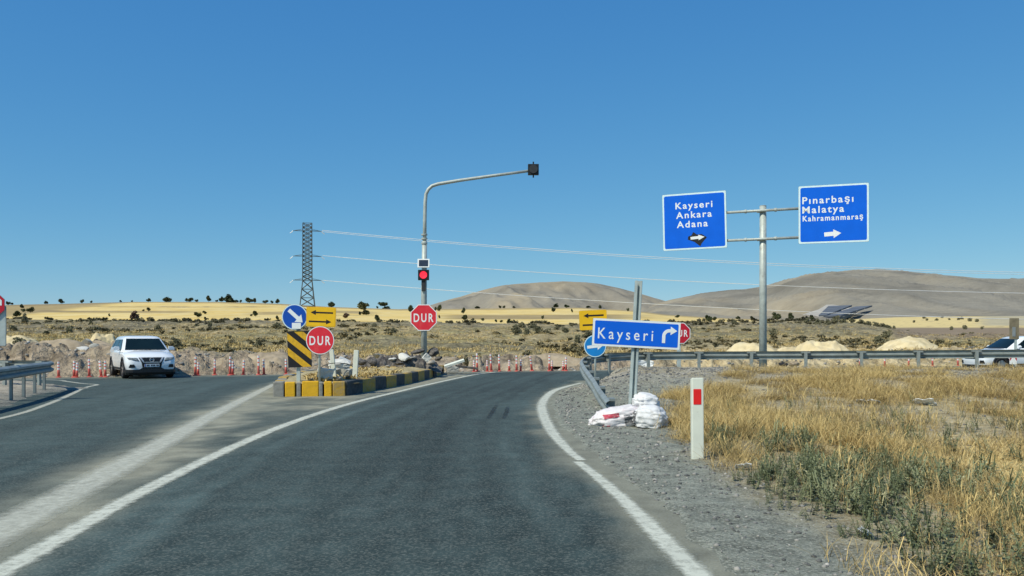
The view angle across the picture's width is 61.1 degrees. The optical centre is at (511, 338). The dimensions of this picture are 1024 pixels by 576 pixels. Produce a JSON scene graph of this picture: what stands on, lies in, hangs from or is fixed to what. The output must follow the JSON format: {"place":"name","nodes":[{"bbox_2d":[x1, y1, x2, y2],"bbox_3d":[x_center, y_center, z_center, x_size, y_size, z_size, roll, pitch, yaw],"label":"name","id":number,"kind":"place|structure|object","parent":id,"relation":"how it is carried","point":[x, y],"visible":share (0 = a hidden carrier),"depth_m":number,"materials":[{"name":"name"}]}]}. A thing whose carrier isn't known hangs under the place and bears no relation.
{"place":"outdoors","nodes":[
{"label":"outdoors","id":0,"kind":"place"},
{"bbox_2d":[0,380,86,406],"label":"road shoulder","id":1,"kind":"object","parent":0,"point":[4,394],"visible":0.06,"depth_m":24.23},
{"bbox_2d":[0,295,5,345],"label":"stop sign","id":2,"kind":"object","parent":1,"relation":"on","point":[2,323],"visible":1,"depth_m":20.54,"materials":[{"name":"metal"}]},
{"bbox_2d":[0,360,53,399],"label":"guardrail","id":3,"kind":"object","parent":1,"relation":"on","point":[10,370],"visible":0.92,"depth_m":22.38,"materials":[{"name":"metal"}]},
{"bbox_2d":[302,365,404,380],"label":"island grass","id":4,"kind":"structure","parent":0,"point":[361,373],"depth_m":26.44,"materials":[{"name":"plant"}]},
{"bbox_2d":[0,366,960,575],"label":"road","id":5,"kind":"structure","parent":0,"point":[488,473],"depth_m":8.79,"materials":[{"name":"asphalt"}]},
{"bbox_2d":[56,361,60,377],"bbox_3d":[-17.496,1.188,33.440,0.204,0.623,0.199,0,1,42],"label":"bollard","id":6,"kind":"object","parent":5,"relation":"on","point":[58,369],"visible":1,"depth_m":33.40,"materials":[{"name":"plastic"}]},
{"bbox_2d":[71,361,75,377],"bbox_3d":[-16.896,1.172,33.443,0.199,0.656,0.204,1,0,-18],"label":"bollard","id":7,"kind":"object","parent":5,"relation":"on","point":[74,372],"visible":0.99,"depth_m":33.41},
{"bbox_2d":[74,362,79,377],"bbox_3d":[-16.724,1.206,33.324,0.204,0.590,0.199,0,-5,1],"label":"bollard","id":8,"kind":"object","parent":5,"relation":"on","point":[76,373],"visible":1,"depth_m":33.29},
{"bbox_2d":[87,359,91,376],"bbox_3d":[-16.490,1.139,33.796,0.204,0.722,0.199,-1,1,-35],"label":"bollard","id":9,"kind":"object","parent":5,"relation":"on","point":[89,372],"visible":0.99,"depth_m":33.76,"materials":[{"name":"plastic"}]},
{"bbox_2d":[98,361,102,376],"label":"bollard","id":10,"kind":"object","parent":5,"relation":"on","point":[100,371],"visible":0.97,"depth_m":33.81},
{"bbox_2d":[103,360,107,376],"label":"bollard","id":11,"kind":"object","parent":5,"relation":"on","point":[105,372],"visible":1,"depth_m":33.64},
{"bbox_2d":[109,336,175,377],"bbox_3d":[-14.679,0.693,34.312,2.235,1.615,4.387,0,0,-33],"label":"white car","id":12,"kind":"object","parent":5,"relation":"on","point":[141,355],"visible":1,"depth_m":32.98,"materials":[{"name":"paint"}]},
{"bbox_2d":[193,356,197,375],"bbox_3d":[-12.802,1.106,35.056,0.204,0.787,0.199,1,0,-7],"label":"bollard","id":13,"kind":"object","parent":5,"relation":"on","point":[195,369],"visible":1,"depth_m":35.02,"materials":[{"name":"plastic"}]},
{"bbox_2d":[212,359,216,374],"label":"bollard","id":14,"kind":"object","parent":5,"relation":"on","point":[214,371],"visible":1,"depth_m":35.59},
{"bbox_2d":[228,356,231,374],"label":"bollard","id":15,"kind":"object","parent":5,"relation":"on","point":[229,365],"visible":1,"depth_m":35.38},
{"bbox_2d":[231,361,234,374],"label":"bollard","id":16,"kind":"object","parent":5,"relation":"on","point":[232,371],"visible":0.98,"depth_m":35.59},
{"bbox_2d":[241,360,245,374],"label":"bollard","id":17,"kind":"object","parent":5,"relation":"on","point":[243,370],"visible":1,"depth_m":35.87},
{"bbox_2d":[256,355,260,374],"bbox_3d":[-10.445,1.090,35.714,0.199,0.820,0.204,-2,-1,36],"label":"bollard","id":18,"kind":"object","parent":5,"relation":"on","point":[258,369],"visible":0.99,"depth_m":35.68,"materials":[{"name":"plastic"}]},
{"bbox_2d":[261,359,266,374],"bbox_3d":[-10.291,1.172,35.929,0.204,0.656,0.199,-1,1,14],"label":"bollard","id":19,"kind":"object","parent":5,"relation":"on","point":[263,368],"visible":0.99,"depth_m":35.89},
{"bbox_2d":[273,365,443,396],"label":"traffic island","id":20,"kind":"structure","parent":5,"relation":"on","point":[284,385],"depth_m":23.98,"materials":[{"name":"concrete"}]},
{"bbox_2d":[282,304,311,381],"bbox_3d":[-5.788,0.210,23.387,0.804,2.280,0.196,0,0,0],"label":"keep right sign","id":21,"kind":"object","parent":20,"relation":"on","point":[299,351],"visible":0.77,"depth_m":23.34,"materials":[{"name":"metal"}]},
{"bbox_2d":[306,307,335,381],"bbox_3d":[-5.082,0.274,23.091,0.802,2.252,0.136,0,0,0],"label":"stop sign","id":22,"kind":"object","parent":20,"relation":"on","point":[319,339],"visible":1,"depth_m":23.05,"materials":[{"name":"metal"}]},
{"bbox_2d":[317,368,333,378],"bbox_3d":[-5.168,0.962,24.001,0.445,0.305,0.388,7,1,-14],"label":"concrete block","id":23,"kind":"object","parent":20,"relation":"on","point":[326,372],"depth_m":23.85,"materials":[{"name":"concrete"}]},
{"bbox_2d":[329,349,336,376],"bbox_3d":[-5.064,0.903,24.600,0.120,1.198,0.100,-6,0,0],"label":"delineator post","id":24,"kind":"object","parent":20,"relation":"on","point":[332,357],"visible":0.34,"depth_m":24.55,"materials":[{"name":"plastic"}]},
{"bbox_2d":[328,359,349,368],"bbox_3d":[-5.060,0.759,25.299,0.595,0.246,0.446,-5,21,-17],"label":"concrete sheet","id":25,"kind":"object","parent":20,"relation":"on","point":[338,362],"visible":0.71,"depth_m":25.17,"materials":[{"name":"concrete"}]},
{"bbox_2d":[336,368,352,376],"bbox_3d":[-4.847,0.996,24.897,0.558,0.311,0.455,3,3,11],"label":"concrete block","id":26,"kind":"object","parent":20,"relation":"on","point":[348,371],"depth_m":24.71,"materials":[{"name":"concrete"}]},
{"bbox_2d":[352,350,358,378],"bbox_3d":[-4.449,0.902,24.600,0.135,1.158,0.100,3,0,0],"label":"delineator post","id":27,"kind":"object","parent":20,"relation":"on","point":[355,361],"visible":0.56,"depth_m":24.55,"materials":[{"name":"plastic"}]},
{"bbox_2d":[358,359,366,364],"bbox_3d":[-5.516,0.838,31.483,0.466,0.218,0.540,16,-12,-17],"label":"rubble lump","id":28,"kind":"object","parent":20,"relation":"on","point":[361,362],"visible":0.68,"depth_m":31.30,"materials":[{"name":"stone"}]},
{"bbox_2d":[361,357,379,367],"bbox_3d":[-5.354,1.012,32.780,1.250,0.658,1.300,0,0,0],"label":"rubble heap","id":29,"kind":"object","parent":20,"relation":"on","point":[367,364],"visible":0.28,"depth_m":32.43,"materials":[{"name":"stone"}]},
{"bbox_2d":[368,359,376,364],"bbox_3d":[-5.190,0.866,32.192,0.341,0.231,0.316,9,0,14],"label":"rubble lump","id":30,"kind":"object","parent":29,"relation":"on","point":[372,361],"visible":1,"depth_m":32.10,"materials":[{"name":"stone"}]},
{"bbox_2d":[377,354,395,366],"bbox_3d":[-4.876,0.986,33.060,1.250,0.782,1.300,0,0,0],"label":"rubble heap","id":31,"kind":"object","parent":20,"relation":"on","point":[384,361],"visible":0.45,"depth_m":32.84,"materials":[{"name":"stone"}]},
{"bbox_2d":[392,354,411,366],"bbox_3d":[-4.315,0.972,33.340,1.250,0.797,1.300,0,0,0],"label":"rubble heap","id":32,"kind":"object","parent":20,"relation":"on","point":[399,360],"visible":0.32,"depth_m":32.99,"materials":[{"name":"stone"}]},
{"bbox_2d":[398,353,409,360],"bbox_3d":[-4.168,0.691,33.041,0.395,0.200,0.651,-19,26,-31],"label":"rubble lump","id":33,"kind":"object","parent":32,"relation":"on","point":[403,357],"visible":1,"depth_m":32.88,"materials":[{"name":"stone"}]},
{"bbox_2d":[405,350,425,368],"bbox_3d":[-3.862,0.921,33.620,1.250,0.940,1.300,0,0,0],"label":"rubble heap","id":34,"kind":"object","parent":20,"relation":"on","point":[418,361],"visible":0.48,"depth_m":33.27,"materials":[{"name":"stone"}]},
{"bbox_2d":[410,349,424,353],"bbox_3d":[-3.723,0.517,34.260,0.528,0.180,0.602,-13,0,40],"label":"rubble lump","id":35,"kind":"object","parent":34,"relation":"on","point":[418,351],"visible":0.99,"depth_m":34.13,"materials":[{"name":"stone"}]},
{"bbox_2d":[422,353,431,362],"bbox_3d":[-3.259,0.725,33.099,0.282,0.283,0.223,41,-6,-13],"label":"concrete block","id":36,"kind":"object","parent":20,"relation":"on","point":[426,357],"depth_m":33.01,"materials":[{"name":"concrete"}]},
{"bbox_2d":[427,348,438,356],"bbox_3d":[-3.222,0.528,35.263,0.559,0.355,0.720,-2,11,14],"label":"rubble lump","id":37,"kind":"object","parent":20,"relation":"on","point":[431,352],"visible":0.87,"depth_m":35.03,"materials":[{"name":"stone"}]},
{"bbox_2d":[425,361,443,372],"bbox_3d":[-3.343,1.079,33.900,1.250,0.466,1.300,0,0,0],"label":"rubble heap","id":38,"kind":"object","parent":20,"relation":"on","point":[436,367],"visible":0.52,"depth_m":33.47,"materials":[{"name":"concrete"}]},
{"bbox_2d":[410,162,538,356],"bbox_3d":[-1.501,-2.913,34.883,5.165,8.465,0.485,0,0,0],"label":"signal pole","id":39,"kind":"object","parent":20,"relation":"on","point":[423,317],"visible":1,"depth_m":34.88,"materials":[{"name":"metal"}]},
{"bbox_2d":[446,366,458,372],"bbox_3d":[-2.546,1.323,36.999,0.528,0.266,0.422,0,0,-11],"label":"concrete block","id":40,"kind":"object","parent":5,"relation":"on","point":[454,369],"depth_m":36.81,"materials":[{"name":"concrete"}]},
{"bbox_2d":[455,365,477,369],"bbox_3d":[-1.957,1.238,37.400,0.923,0.102,0.521,7,-1,-11],"label":"tar slab","id":41,"kind":"object","parent":5,"relation":"on","point":[467,367],"depth_m":37.18,"materials":[{"name":"concrete"}]},
{"bbox_2d":[444,359,464,367],"bbox_3d":[-2.487,1.064,37.400,0.889,0.093,0.253,-18,13,-5],"label":"fallen board","id":42,"kind":"object","parent":41,"relation":"on","point":[454,363],"visible":0.98,"depth_m":37.30,"materials":[{"name":"wood"}]},
{"bbox_2d":[476,353,479,371],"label":"bollard","id":43,"kind":"object","parent":5,"relation":"on","point":[477,362],"visible":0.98,"depth_m":39.38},
{"bbox_2d":[489,354,493,371],"bbox_3d":[-0.960,1.092,39.367,0.204,0.820,0.199,-1,5,22],"label":"bollard","id":44,"kind":"object","parent":5,"relation":"on","point":[491,370],"visible":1,"depth_m":39.34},
{"bbox_2d":[498,354,500,370],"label":"bollard","id":45,"kind":"object","parent":5,"relation":"on","point":[499,362],"visible":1,"depth_m":39.64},
{"bbox_2d":[677,323,689,366],"bbox_3d":[7.468,0.396,38.602,0.930,2.208,0.137,0,0,0],"label":"stop sign","id":46,"kind":"object","parent":5,"relation":"on","point":[685,333],"visible":0.48,"depth_m":38.53,"materials":[{"name":"metal"}]},
{"bbox_2d":[962,336,1023,367],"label":"white car","id":47,"kind":"object","parent":5,"relation":"on","point":[1004,343],"visible":0.56,"depth_m":38.41,"materials":[{"name":"paint"}]},
{"bbox_2d":[0,319,1023,377],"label":"scrub bank","id":48,"kind":"structure","parent":0,"point":[42,352],"depth_m":67.26,"materials":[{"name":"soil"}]},
{"bbox_2d":[9,325,18,330],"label":"shrub","id":49,"kind":"object","parent":48,"relation":"on","point":[13,327],"visible":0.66,"depth_m":88.69,"materials":[{"name":"green plant"}]},
{"bbox_2d":[12,337,24,343],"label":"shrub","id":50,"kind":"object","parent":48,"relation":"on","point":[17,339],"visible":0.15,"depth_m":42.91,"materials":[{"name":"green plant"}]},
{"bbox_2d":[6,335,38,343],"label":"sand pile","id":51,"kind":"object","parent":48,"relation":"on","point":[9,339],"visible":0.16,"depth_m":45.30,"materials":[{"name":"sand"}]},
{"bbox_2d":[21,312,28,321],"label":"shrub","id":52,"kind":"object","parent":48,"relation":"on","point":[24,318],"visible":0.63,"depth_m":156.20,"materials":[{"name":"green plant"}]},
{"bbox_2d":[66,326,73,332],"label":"shrub","id":53,"kind":"object","parent":48,"relation":"on","point":[69,329],"visible":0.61,"depth_m":85.75,"materials":[{"name":"green plant"}]},
{"bbox_2d":[39,339,110,350],"bbox_3d":[-20.689,0.980,41.000,7.200,1.962,5.600,0,0,0],"label":"rubble mound","id":54,"kind":"object","parent":48,"relation":"on","point":[72,344],"visible":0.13,"depth_m":39.82,"materials":[{"name":"soil"}]},
{"bbox_2d":[82,339,92,344],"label":"rubble stone","id":55,"kind":"object","parent":54,"relation":"on","point":[87,341],"visible":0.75,"depth_m":41.07,"materials":[{"name":"stone"}]},
{"bbox_2d":[77,346,88,350],"bbox_3d":[-19.678,0.460,39.763,0.525,0.194,0.547,10,16,34],"label":"rubble stone","id":56,"kind":"object","parent":48,"relation":"on","point":[82,348],"visible":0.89,"depth_m":39.64,"materials":[{"name":"stone"}]},
{"bbox_2d":[90,333,115,343],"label":"sand pile","id":57,"kind":"object","parent":48,"relation":"on","point":[109,338],"visible":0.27,"depth_m":43.64,"materials":[{"name":"sand"}]},
{"bbox_2d":[130,310,139,318],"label":"tree","id":58,"kind":"object","parent":48,"relation":"on","point":[133,315],"visible":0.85,"depth_m":194.04,"materials":[{"name":"brown plant"}]},
{"bbox_2d":[170,337,181,346],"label":"shrub","id":59,"kind":"object","parent":48,"relation":"on","point":[176,343],"visible":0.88,"depth_m":54.67,"materials":[{"name":"green plant"}]},
{"bbox_2d":[254,338,260,347],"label":"shrub","id":60,"kind":"object","parent":48,"relation":"on","point":[258,342],"visible":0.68,"depth_m":60.76,"materials":[{"name":"green plant"}]},
{"bbox_2d":[248,351,287,366],"bbox_3d":[-11.030,1.094,39.500,3.400,1.052,2.600,0,0,0],"label":"soil heap","id":61,"kind":"object","parent":48,"relation":"on","point":[279,358],"visible":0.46,"depth_m":38.76,"materials":[{"name":"soil"}]},
{"bbox_2d":[272,322,281,328],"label":"shrub","id":62,"kind":"object","parent":48,"relation":"on","point":[277,325],"visible":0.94,"depth_m":120.32,"materials":[{"name":"green plant"}]},
{"bbox_2d":[463,354,468,365],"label":"shrub","id":63,"kind":"object","parent":48,"relation":"on","point":[466,360],"visible":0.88,"depth_m":42.52,"materials":[{"name":"green plant"}]},
{"bbox_2d":[0,340,977,377],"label":"loose stones","id":64,"kind":"object","parent":48,"relation":"on","point":[249,352],"visible":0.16,"depth_m":39.02,"materials":[{"name":"stone"}]},
{"bbox_2d":[6,316,993,355],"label":"scrub","id":65,"kind":"object","parent":48,"relation":"on","point":[724,342],"visible":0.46,"depth_m":94.03,"materials":[{"name":"green plant"}]},
{"bbox_2d":[511,324,521,332],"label":"shrub","id":66,"kind":"object","parent":48,"relation":"on","point":[515,328],"visible":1,"depth_m":115.42,"materials":[{"name":"green plant"}]},
{"bbox_2d":[523,327,530,334],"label":"shrub","id":67,"kind":"object","parent":48,"relation":"on","point":[526,331],"visible":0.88,"depth_m":106.10,"materials":[{"name":"green plant"}]},
{"bbox_2d":[532,325,542,332],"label":"shrub","id":68,"kind":"object","parent":48,"relation":"on","point":[537,329],"visible":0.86,"depth_m":117.29,"materials":[{"name":"green plant"}]},
{"bbox_2d":[521,353,599,369],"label":"soil heap","id":69,"kind":"object","parent":48,"relation":"on","point":[557,358],"visible":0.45,"depth_m":42.77,"materials":[{"name":"soil"}]},
{"bbox_2d":[574,334,580,342],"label":"shrub","id":70,"kind":"object","parent":48,"relation":"on","point":[577,339],"visible":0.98,"depth_m":71.15,"materials":[{"name":"green plant"}]},
{"bbox_2d":[580,330,591,337],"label":"shrub","id":71,"kind":"object","parent":48,"relation":"on","point":[586,335],"visible":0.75,"depth_m":89.88,"materials":[{"name":"green plant"}]},
{"bbox_2d":[727,342,776,350],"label":"sand pile","id":72,"kind":"object","parent":48,"relation":"on","point":[741,346],"visible":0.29,"depth_m":56.33,"materials":[{"name":"sand"}]},
{"bbox_2d":[769,328,778,334],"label":"shrub","id":73,"kind":"object","parent":48,"relation":"on","point":[773,331],"visible":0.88,"depth_m":101.11,"materials":[{"name":"green plant"}]},
{"bbox_2d":[777,347,795,350],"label":"sand pile","id":74,"kind":"object","parent":48,"relation":"on","point":[787,348],"visible":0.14,"depth_m":57.12,"materials":[{"name":"sand"}]},
{"bbox_2d":[794,340,849,350],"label":"sand pile","id":75,"kind":"object","parent":48,"relation":"on","point":[813,345],"visible":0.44,"depth_m":54.41,"materials":[{"name":"sand"}]},
{"bbox_2d":[831,315,839,323],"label":"shrub","id":76,"kind":"object","parent":48,"relation":"on","point":[835,319],"visible":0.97,"depth_m":174.39,"materials":[{"name":"green plant"}]},
{"bbox_2d":[871,335,886,343],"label":"shrub","id":77,"kind":"object","parent":48,"relation":"on","point":[877,339],"visible":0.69,"depth_m":77.00,"materials":[{"name":"green plant"}]},
{"bbox_2d":[881,330,892,338],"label":"shrub","id":78,"kind":"object","parent":48,"relation":"on","point":[886,334],"visible":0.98,"depth_m":101.93,"materials":[{"name":"green plant"}]},
{"bbox_2d":[874,336,937,350],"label":"sand pile","id":79,"kind":"object","parent":48,"relation":"on","point":[908,342],"visible":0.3,"depth_m":57.20,"materials":[{"name":"sand"}]},
{"bbox_2d":[0,0,1023,308],"label":"sky","id":80,"kind":"structure","parent":0,"point":[156,150],"materials":[{"name":"blue"}]},
{"bbox_2d":[5,302,1023,333],"bbox_3d":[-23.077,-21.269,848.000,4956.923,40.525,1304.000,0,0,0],"label":"stubble fields","id":81,"kind":"structure","parent":0,"point":[170,310],"depth_m":322.70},
{"bbox_2d":[13,311,21,316],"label":"bush","id":82,"kind":"object","parent":81,"relation":"on","point":[17,313],"visible":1,"depth_m":214.82,"materials":[{"name":"green plant"}]},
{"bbox_2d":[162,297,171,301],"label":"tree","id":83,"kind":"object","parent":81,"relation":"on","point":[166,299],"visible":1,"depth_m":510.72,"materials":[{"name":"green plant"}]},
{"bbox_2d":[222,294,235,301],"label":"tree","id":84,"kind":"object","parent":81,"relation":"on","point":[228,298],"visible":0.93,"depth_m":510.83,"materials":[{"name":"green plant"}]},
{"bbox_2d":[290,222,323,309],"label":"lattice pylon","id":85,"kind":"object","parent":81,"relation":"on","point":[306,252],"visible":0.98,"depth_m":260.85,"materials":[{"name":"metal"}]},
{"bbox_2d":[330,256,1000,292],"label":"power line","id":86,"kind":"object","parent":85,"relation":"attached to","point":[688,281],"visible":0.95,"depth_m":236.15,"materials":[{"name":"metal"}]},
{"bbox_2d":[322,230,1023,272],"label":"power line","id":87,"kind":"object","parent":85,"relation":"attached to","point":[678,258],"visible":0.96,"depth_m":236.63,"materials":[{"name":"metal"}]},
{"bbox_2d":[323,280,1023,319],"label":"power line","id":88,"kind":"object","parent":85,"relation":"hanging from","point":[682,305],"visible":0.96,"depth_m":236.37,"materials":[{"name":"metal"}]},
{"bbox_2d":[329,232,1023,274],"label":"power line","id":89,"kind":"object","parent":85,"relation":"attached to","point":[683,260],"visible":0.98,"depth_m":238.94,"materials":[{"name":"metal"}]},
{"bbox_2d":[357,301,369,314],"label":"tree","id":90,"kind":"object","parent":81,"relation":"on","point":[362,305],"visible":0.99,"depth_m":287.08,"materials":[{"name":"green plant"}]},
{"bbox_2d":[377,302,390,308],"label":"tree","id":91,"kind":"object","parent":81,"relation":"on","point":[384,304],"visible":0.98,"depth_m":511.35,"materials":[{"name":"green plant"}]},
{"bbox_2d":[772,312,780,320],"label":"tree","id":92,"kind":"object","parent":81,"relation":"on","point":[776,316],"visible":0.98,"depth_m":245.23,"materials":[{"name":"green plant"}]},
{"bbox_2d":[430,281,663,310],"bbox_3d":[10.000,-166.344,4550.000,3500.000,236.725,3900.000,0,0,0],"label":"mountain","id":93,"kind":"structure","parent":0,"point":[586,292],"depth_m":3739.77,"materials":[{"name":"soil"}]},
{"bbox_2d":[550,365,1023,575],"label":"gravel verge","id":94,"kind":"structure","parent":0,"point":[764,543],"depth_m":8.29,"materials":[{"name":"gravel"}]},
{"bbox_2d":[579,310,606,376],"bbox_3d":[2.542,0.444,27.212,0.892,2.712,0.100,0,0,0],"label":"traffic sign","id":95,"kind":"object","parent":94,"relation":"on","point":[586,317],"visible":0.68,"depth_m":27.17,"materials":[{"name":"metal"}]},
{"bbox_2d":[588,404,637,426],"bbox_3d":[1.821,1.364,14.900,1.044,0.466,0.673,0,0,0],"label":"sand sack","id":96,"kind":"object","parent":94,"relation":"on","point":[619,416],"visible":0.66,"depth_m":14.64,"materials":[{"name":"fabric"}]},
{"bbox_2d":[592,280,680,403],"bbox_3d":[2.171,0.263,15.311,1.545,2.578,0.130,3,0,0],"label":"direction sign","id":97,"kind":"object","parent":94,"relation":"on","point":[636,333],"visible":0.99,"depth_m":15.25,"materials":[{"name":"metal"}]},
{"bbox_2d":[638,360,653,366],"bbox_3d":[5.392,1.010,35.597,0.816,0.442,0.623,15,-3,-11],"label":"white sack heap","id":98,"kind":"object","parent":94,"relation":"on","point":[642,363],"visible":0.36,"depth_m":35.37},
{"bbox_2d":[632,405,668,428],"bbox_3d":[2.323,1.317,14.660,0.634,0.405,0.652,0,0,0],"label":"sand sack","id":99,"kind":"object","parent":94,"relation":"on","point":[650,414],"visible":0.93,"depth_m":14.42,"materials":[{"name":"fabric"}]},
{"bbox_2d":[632,392,659,406],"bbox_3d":[2.351,1.094,15.198,0.510,0.320,0.498,0,0,0],"label":"sand sack","id":100,"kind":"object","parent":99,"relation":"on","point":[641,398],"visible":0.72,"depth_m":15.04,"materials":[{"name":"fabric"}]},
{"bbox_2d":[690,378,703,458],"bbox_3d":[2.289,1.141,10.712,0.145,1.318,0.104,0,0,0],"label":"delineator post","id":101,"kind":"object","parent":94,"relation":"on","point":[697,411],"visible":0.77,"depth_m":10.66,"materials":[{"name":"plastic"}]},
{"bbox_2d":[735,463,751,468],"bbox_3d":[2.612,1.436,9.787,0.192,0.032,0.135,-6,-30,11],"label":"litter scrap","id":102,"kind":"object","parent":94,"relation":"on","point":[746,464],"visible":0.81,"depth_m":9.77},
{"bbox_2d":[662,183,868,366],"bbox_3d":[10.678,-2.335,37.009,8.424,8.070,0.608,0,0,19],"label":"direction sign mast","id":103,"kind":"object","parent":94,"relation":"on","point":[836,213],"visible":1,"depth_m":36.86,"materials":[{"name":"metal"}]},
{"bbox_2d":[788,361,799,366],"bbox_3d":[11.560,1.039,35.535,0.465,0.246,0.316,0,11,-23],"label":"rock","id":104,"kind":"object","parent":94,"relation":"on","point":[796,363],"visible":0.78,"depth_m":35.41,"materials":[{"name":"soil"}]},
{"bbox_2d":[580,349,1023,408],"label":"guardrail","id":105,"kind":"object","parent":94,"relation":"on","point":[592,382],"visible":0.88,"depth_m":32.38,"materials":[{"name":"metal"}]},
{"bbox_2d":[681,385,1023,575],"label":"green weeds","id":106,"kind":"object","parent":94,"relation":"on","point":[820,480],"visible":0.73,"depth_m":8.22,"materials":[{"name":"plant"}]},
{"bbox_2d":[914,398,936,405],"bbox_3d":[9.363,1.429,19.654,0.342,0.078,0.483,34,-26,-31],"label":"litter scrap","id":107,"kind":"object","parent":94,"relation":"on","point":[927,401],"visible":0.9,"depth_m":19.63,"materials":[{"name":"plastic"}]},
{"bbox_2d":[1009,318,1018,366],"bbox_3d":[19.115,0.210,33.015,0.360,1.981,0.100,0,0,0],"label":"road board","id":108,"kind":"object","parent":94,"relation":"on","point":[1014,328],"visible":0.8,"depth_m":32.98,"materials":[{"name":"metal"}]},
{"bbox_2d":[641,360,1023,575],"bbox_3d":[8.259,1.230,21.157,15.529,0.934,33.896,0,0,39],"label":"dry grass","id":109,"kind":"structure","parent":0,"point":[851,376],"depth_m":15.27,"materials":[{"name":"plant"}]},
{"bbox_2d":[641,269,1023,320],"bbox_3d":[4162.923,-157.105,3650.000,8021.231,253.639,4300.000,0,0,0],"label":"mountain","id":110,"kind":"structure","parent":0,"point":[787,297],"depth_m":2138.67,"materials":[{"name":"soil"}]},
{"bbox_2d":[803,305,871,318],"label":"solar field","id":111,"kind":"structure","parent":0,"point":[833,310],"depth_m":1750.77,"materials":[{"name":"glass"}]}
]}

